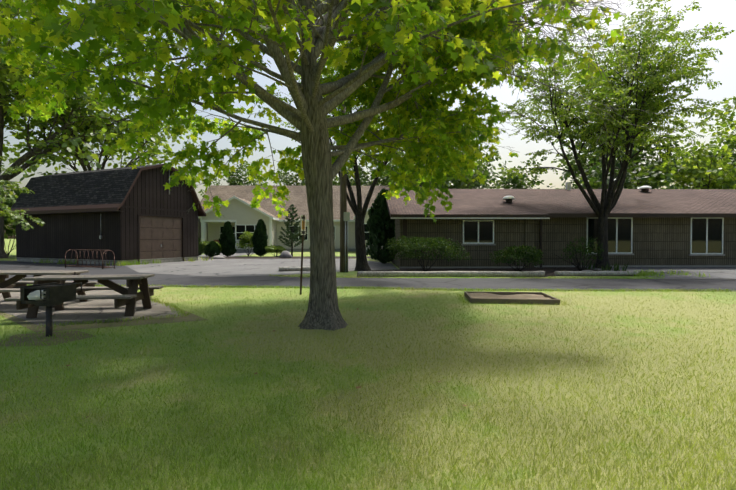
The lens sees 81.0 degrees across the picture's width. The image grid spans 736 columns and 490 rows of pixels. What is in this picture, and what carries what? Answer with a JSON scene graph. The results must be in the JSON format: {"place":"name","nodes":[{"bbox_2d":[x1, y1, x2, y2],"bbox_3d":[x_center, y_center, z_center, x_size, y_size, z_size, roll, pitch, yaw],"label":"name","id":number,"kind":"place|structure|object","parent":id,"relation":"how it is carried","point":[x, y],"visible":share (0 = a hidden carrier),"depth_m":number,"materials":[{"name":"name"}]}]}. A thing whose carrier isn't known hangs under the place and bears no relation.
{"place":"outdoors","nodes":[
{"label":"outdoors","id":0,"kind":"place"},
{"bbox_2d":[0,155,44,230],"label":"tree","id":1,"kind":"object","parent":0,"point":[13,215],"depth_m":20.47,"materials":[{"name":"green plant"}]},
{"bbox_2d":[278,204,305,255],"bbox_3d":[-6.652,-1.319,37.532,2.484,4.572,2.469,0,1,-1],"label":"pine tree","id":2,"kind":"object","parent":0,"point":[291,236],"depth_m":37.43,"materials":[{"name":"green plant"}]},
{"bbox_2d":[198,185,421,251],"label":"house","id":3,"kind":"structure","parent":0,"point":[240,214],"depth_m":50.43,"materials":[{"name":"paint"}]},
{"bbox_2d":[0,239,735,489],"bbox_3d":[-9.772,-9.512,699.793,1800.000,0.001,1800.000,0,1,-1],"label":"ground","id":4,"kind":"structure","parent":0,"point":[581,305],"depth_m":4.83,"materials":[{"name":"green plant"}]},
{"bbox_2d":[3,189,19,255],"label":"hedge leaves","id":5,"kind":"object","parent":4,"relation":"on","point":[9,231],"depth_m":36.36,"materials":[{"name":"green plant"}]},
{"bbox_2d":[13,282,81,336],"bbox_3d":[-5.225,1.203,7.062,0.520,1.104,0.817,0,1,7],"label":"park grill","id":6,"kind":"object","parent":4,"relation":"on","point":[48,295],"visible":0.98,"depth_m":6.85,"materials":[{"name":"metal"}]},
{"bbox_2d":[0,330,94,346],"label":"dirt patch","id":7,"kind":"object","parent":4,"relation":"on","point":[38,335],"visible":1,"depth_m":6.69,"materials":[{"name":"brown soil"}]},
{"bbox_2d":[0,0,175,257],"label":"tree leaves","id":8,"kind":"object","parent":4,"relation":"on","point":[89,156],"depth_m":33.76,"materials":[{"name":"green plant"}]},
{"bbox_2d":[0,0,201,180],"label":"tree leaves","id":9,"kind":"object","parent":4,"relation":"on","point":[100,106],"depth_m":38.99,"materials":[{"name":"green plant"}]},
{"bbox_2d":[0,298,206,332],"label":"ground worn around pad","id":10,"kind":"object","parent":4,"relation":"on","point":[186,318],"visible":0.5,"depth_m":7.96,"materials":[{"name":"brown soil"}]},
{"bbox_2d":[0,286,182,326],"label":"concrete pad","id":11,"kind":"object","parent":10,"relation":"on","point":[103,310],"visible":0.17,"depth_m":9.14,"materials":[{"name":"concrete"}]},
{"bbox_2d":[0,270,99,307],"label":"picnic table","id":12,"kind":"object","parent":11,"relation":"on","point":[6,287],"visible":0.65,"depth_m":10.13,"materials":[{"name":"brown wood"}]},
{"bbox_2d":[4,274,163,317],"bbox_3d":[-5.713,1.030,8.942,2.230,0.780,1.860,0,1,-7],"label":"picnic table","id":13,"kind":"object","parent":11,"relation":"on","point":[130,296],"visible":0.88,"depth_m":8.73,"materials":[{"name":"brown wood"}]},
{"bbox_2d":[9,164,205,264],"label":"barn","id":14,"kind":"structure","parent":4,"relation":"on","point":[139,214],"depth_m":26.88,"materials":[{"name":"brown wood"}]},
{"bbox_2d":[33,256,212,265],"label":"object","id":15,"kind":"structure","parent":4,"relation":"on","point":[123,263],"depth_m":26.12,"materials":[{"name":"green plant"}]},
{"bbox_2d":[198,154,267,196],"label":"tree leaves","id":16,"kind":"object","parent":4,"relation":"on","point":[235,181],"depth_m":78.36,"materials":[{"name":"green plant"}]},
{"bbox_2d":[125,252,396,276],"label":"driveway","id":17,"kind":"structure","parent":4,"relation":"on","point":[235,267],"depth_m":23.62,"materials":[{"name":"grey concrete"}]},
{"bbox_2d":[198,236,203,255],"bbox_3d":[-14.510,0.040,35.778,1.938,1.909,1.912,0,1,-1],"label":"shrub","id":18,"kind":"object","parent":17,"relation":"on","point":[200,247],"visible":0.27,"depth_m":35.56,"materials":[{"name":"green plant"}]},
{"bbox_2d":[279,266,309,270],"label":"curb","id":19,"kind":"structure","parent":17,"relation":"on","point":[307,268],"depth_m":20.30,"materials":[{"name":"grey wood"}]},
{"bbox_2d":[365,189,394,263],"bbox_3d":[1.069,-1.162,26.387,2.581,4.610,2.635,0,1,-1],"label":"conical evergreen shrub","id":20,"kind":"object","parent":17,"relation":"on","point":[379,219],"depth_m":25.76,"materials":[{"name":"green plant"}]},
{"bbox_2d":[207,256,370,258],"bbox_3d":[-5.394,1.001,34.672,16.000,0.001,4.400,0,1,-1],"label":"grass strip","id":21,"kind":"object","parent":4,"relation":"on","point":[293,257],"visible":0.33,"depth_m":34.55,"materials":[{"name":"plant"}]},
{"bbox_2d":[198,240,221,256],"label":"lime shrub leaves","id":22,"kind":"object","parent":21,"relation":"on","point":[205,243],"depth_m":36.04,"materials":[{"name":"green plant"}]},
{"bbox_2d":[204,241,220,256],"bbox_3d":[-12.793,0.313,35.336,1.392,1.378,1.355,0,1,-1],"label":"round shrub","id":23,"kind":"object","parent":21,"relation":"on","point":[212,248],"visible":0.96,"depth_m":34.95,"materials":[{"name":"green plant"}]},
{"bbox_2d":[211,255,224,258],"bbox_3d":[-11.425,0.918,32.892,1.106,0.254,0.762,0,1,-22],"label":"boulder","id":24,"kind":"object","parent":21,"relation":"on","point":[218,257],"visible":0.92,"depth_m":32.69,"materials":[{"name":"grey stone"}]},
{"bbox_2d":[219,221,236,256],"bbox_3d":[-11.751,-0.521,36.158,1.423,3.021,1.399,0,1,-1],"label":"conical evergreen shrub","id":25,"kind":"object","parent":21,"relation":"on","point":[227,241],"depth_m":35.82,"materials":[{"name":"green plant"}]},
{"bbox_2d":[236,230,252,255],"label":"lime shrub leaves","id":26,"kind":"object","parent":21,"relation":"on","point":[243,241],"depth_m":36.92,"materials":[{"name":"green plant"}]},
{"bbox_2d":[251,219,267,256],"bbox_3d":[-9.127,-0.619,36.440,1.477,3.206,1.421,0,1,-1],"label":"conical evergreen shrub","id":27,"kind":"object","parent":21,"relation":"on","point":[259,237],"depth_m":36.03,"materials":[{"name":"green plant"}]},
{"bbox_2d":[265,244,285,256],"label":"lime shrub leaves","id":28,"kind":"object","parent":21,"relation":"on","point":[274,248],"depth_m":35.84,"materials":[{"name":"green plant"}]},
{"bbox_2d":[279,251,291,257],"bbox_3d":[-6.325,0.737,33.444,0.998,0.633,0.901,0,1,23],"label":"boulder","id":29,"kind":"object","parent":21,"relation":"on","point":[285,254],"visible":0.9,"depth_m":33.16,"materials":[{"name":"grey stone"}]},
{"bbox_2d":[300,215,305,294],"bbox_3d":[-1.823,0.373,11.907,0.146,2.402,0.295,0,1,28],"label":"sign post","id":30,"kind":"object","parent":4,"relation":"on","point":[303,225],"visible":0.94,"depth_m":11.89,"materials":[{"name":"black metal"}]},
{"bbox_2d":[275,167,334,185],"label":"tree leaves","id":31,"kind":"object","parent":4,"relation":"on","point":[288,180],"depth_m":80.14,"materials":[{"name":"green plant"}]},
{"bbox_2d":[0,0,679,330],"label":"maple","id":32,"kind":"object","parent":4,"relation":"on","point":[108,25],"depth_m":7.68,"materials":[{"name":"green plant"}]},
{"bbox_2d":[340,104,349,271],"bbox_3d":[-1.135,-3.503,19.803,1.800,9.500,0.450,0,1,-1],"label":"utility pole","id":33,"kind":"object","parent":4,"relation":"on","point":[344,216],"visible":0.67,"depth_m":19.76,"materials":[{"name":"brown wood"}]},
{"bbox_2d":[332,161,374,185],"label":"tree leaves","id":34,"kind":"object","parent":4,"relation":"on","point":[335,183],"depth_m":76.16,"materials":[{"name":"green plant"}]},
{"bbox_2d":[267,17,465,270],"bbox_3d":[-0.388,-5.412,21.221,9.170,13.570,10.172,0,1,-1],"label":"tree","id":35,"kind":"object","parent":4,"relation":"on","point":[359,211],"depth_m":20.61,"materials":[{"name":"plant"}]},
{"bbox_2d":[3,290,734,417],"bbox_3d":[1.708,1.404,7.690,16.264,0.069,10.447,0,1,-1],"label":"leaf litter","id":36,"kind":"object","parent":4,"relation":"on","point":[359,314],"visible":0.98,"depth_m":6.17,"materials":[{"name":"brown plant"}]},
{"bbox_2d":[338,150,405,185],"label":"tree leaves","id":37,"kind":"object","parent":4,"relation":"on","point":[379,181],"depth_m":70.05,"materials":[{"name":"green plant"}]},
{"bbox_2d":[27,274,735,326],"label":"grass edges","id":38,"kind":"object","parent":4,"relation":"on","point":[461,298],"depth_m":12.74,"materials":[{"name":"green plant"}]},
{"bbox_2d":[392,222,395,253],"bbox_3d":[2.540,-0.581,25.566,2.348,3.475,2.617,0,1,-1],"label":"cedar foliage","id":39,"kind":"object","parent":4,"relation":"on","point":[393,231],"visible":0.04,"depth_m":25.35,"materials":[{"name":"green plant"}]},
{"bbox_2d":[382,138,505,188],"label":"tree leaves","id":40,"kind":"object","parent":4,"relation":"on","point":[452,182],"depth_m":57.19,"materials":[{"name":"green plant"}]},
{"bbox_2d":[446,146,495,188],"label":"tree leaves","id":41,"kind":"object","parent":4,"relation":"on","point":[493,166],"depth_m":65.52,"materials":[{"name":"green plant"}]},
{"bbox_2d":[464,291,559,304],"bbox_3d":[3.562,1.330,10.898,2.050,0.122,1.400,0,1,6],"label":"sandbox","id":42,"kind":"object","parent":4,"relation":"on","point":[482,297],"visible":0.9,"depth_m":10.90,"materials":[{"name":"brown wood"}]},
{"bbox_2d":[479,150,552,188],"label":"tree leaves","id":43,"kind":"object","parent":4,"relation":"on","point":[499,181],"depth_m":54.20,"materials":[{"name":"green plant"}]},
{"bbox_2d":[385,182,735,267],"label":"long building","id":44,"kind":"structure","parent":4,"relation":"on","point":[648,226],"depth_m":23.12,"materials":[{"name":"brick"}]},
{"bbox_2d":[482,0,734,268],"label":"tree","id":45,"kind":"object","parent":4,"relation":"on","point":[599,91],"depth_m":21.47,"materials":[{"name":"green plant"}]},
{"bbox_2d":[556,132,683,188],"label":"tree leaves","id":46,"kind":"object","parent":4,"relation":"on","point":[593,170],"depth_m":44.25,"materials":[{"name":"green plant"}]},
{"bbox_2d":[549,92,696,188],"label":"tree leaves","id":47,"kind":"object","parent":4,"relation":"on","point":[567,174],"depth_m":54.72,"materials":[{"name":"green plant"}]},
{"bbox_2d":[581,267,735,278],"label":"walkway","id":48,"kind":"structure","parent":4,"relation":"on","point":[722,272],"depth_m":20.08,"materials":[{"name":"concrete"}]},
{"bbox_2d":[583,262,628,270],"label":"plants","id":49,"kind":"object","parent":48,"relation":"on","point":[609,269],"visible":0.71,"depth_m":20.39,"materials":[{"name":"green plant"}]},
{"bbox_2d":[624,269,709,277],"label":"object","id":50,"kind":"object","parent":48,"relation":"on","point":[647,273],"visible":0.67,"depth_m":17.73,"materials":[{"name":"green plant"}]},
{"bbox_2d":[661,185,700,188],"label":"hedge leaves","id":51,"kind":"object","parent":4,"relation":"on","point":[672,186],"depth_m":39.86,"materials":[{"name":"green plant"}]},
{"bbox_2d":[654,124,735,188],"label":"tree leaves","id":52,"kind":"object","parent":4,"relation":"on","point":[685,166],"depth_m":43.38,"materials":[{"name":"green plant"}]},
{"bbox_2d":[670,96,735,187],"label":"tree leaves","id":53,"kind":"object","parent":4,"relation":"on","point":[725,119],"depth_m":54.50,"materials":[{"name":"green plant"}]},
{"bbox_2d":[687,143,735,186],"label":"tree leaves","id":54,"kind":"object","parent":4,"relation":"on","point":[710,153],"depth_m":50.86,"materials":[{"name":"green plant"}]},
{"bbox_2d":[0,261,735,290],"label":"asphalt road","id":55,"kind":"structure","parent":0,"point":[493,283],"depth_m":15.48,"materials":[{"name":"grey asphalt"}]},
{"bbox_2d":[65,249,114,268],"bbox_3d":[-14.443,0.722,22.332,2.944,0.972,0.664,0,1,23],"label":"bike rack","id":56,"kind":"object","parent":55,"relation":"on","point":[94,266],"visible":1,"depth_m":22.29,"materials":[{"name":"metal"}]},
{"bbox_2d":[0,0,735,238],"label":"sky","id":57,"kind":"structure","parent":0,"point":[713,11],"materials":[{"name":"white"}]},
{"bbox_2d":[357,267,599,276],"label":"bed soil","id":58,"kind":"structure","parent":0,"point":[549,271],"depth_m":21.31,"materials":[{"name":"brown soil"}]},
{"bbox_2d":[410,232,440,270],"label":"shrub stems","id":59,"kind":"object","parent":58,"relation":"on","point":[423,266],"visible":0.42,"depth_m":19.93,"materials":[{"name":"brown plant"}]},
{"bbox_2d":[385,236,471,261],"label":"shrub leaves","id":60,"kind":"object","parent":59,"relation":"attached to","point":[442,245],"visible":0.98,"depth_m":19.46,"materials":[{"name":"green plant"}]},
{"bbox_2d":[358,271,544,276],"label":"curb","id":61,"kind":"structure","parent":58,"relation":"on","point":[442,273],"depth_m":17.35,"materials":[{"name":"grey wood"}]},
{"bbox_2d":[500,248,534,271],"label":"shrub stems","id":62,"kind":"object","parent":58,"relation":"on","point":[518,269],"visible":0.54,"depth_m":19.89,"materials":[{"name":"brown plant"}]},
{"bbox_2d":[489,244,543,265],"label":"shrub leaves","id":63,"kind":"object","parent":62,"relation":"attached to","point":[534,255],"visible":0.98,"depth_m":19.62,"materials":[{"name":"green plant"}]},
{"bbox_2d":[548,238,597,270],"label":"shrub stems","id":64,"kind":"object","parent":58,"relation":"on","point":[578,267],"visible":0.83,"depth_m":20.18,"materials":[{"name":"brown plant"}]},
{"bbox_2d":[561,236,603,261],"bbox_3d":[10.003,0.173,20.209,1.925,1.197,1.762,1,1,36],"label":"bush","id":65,"kind":"object","parent":64,"relation":"attached to","point":[588,252],"visible":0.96,"depth_m":20.09,"materials":[{"name":"green plant"}]},
{"bbox_2d":[554,271,637,275],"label":"curb","id":66,"kind":"structure","parent":58,"relation":"on","point":[593,273],"depth_m":17.71,"materials":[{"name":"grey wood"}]}
]}

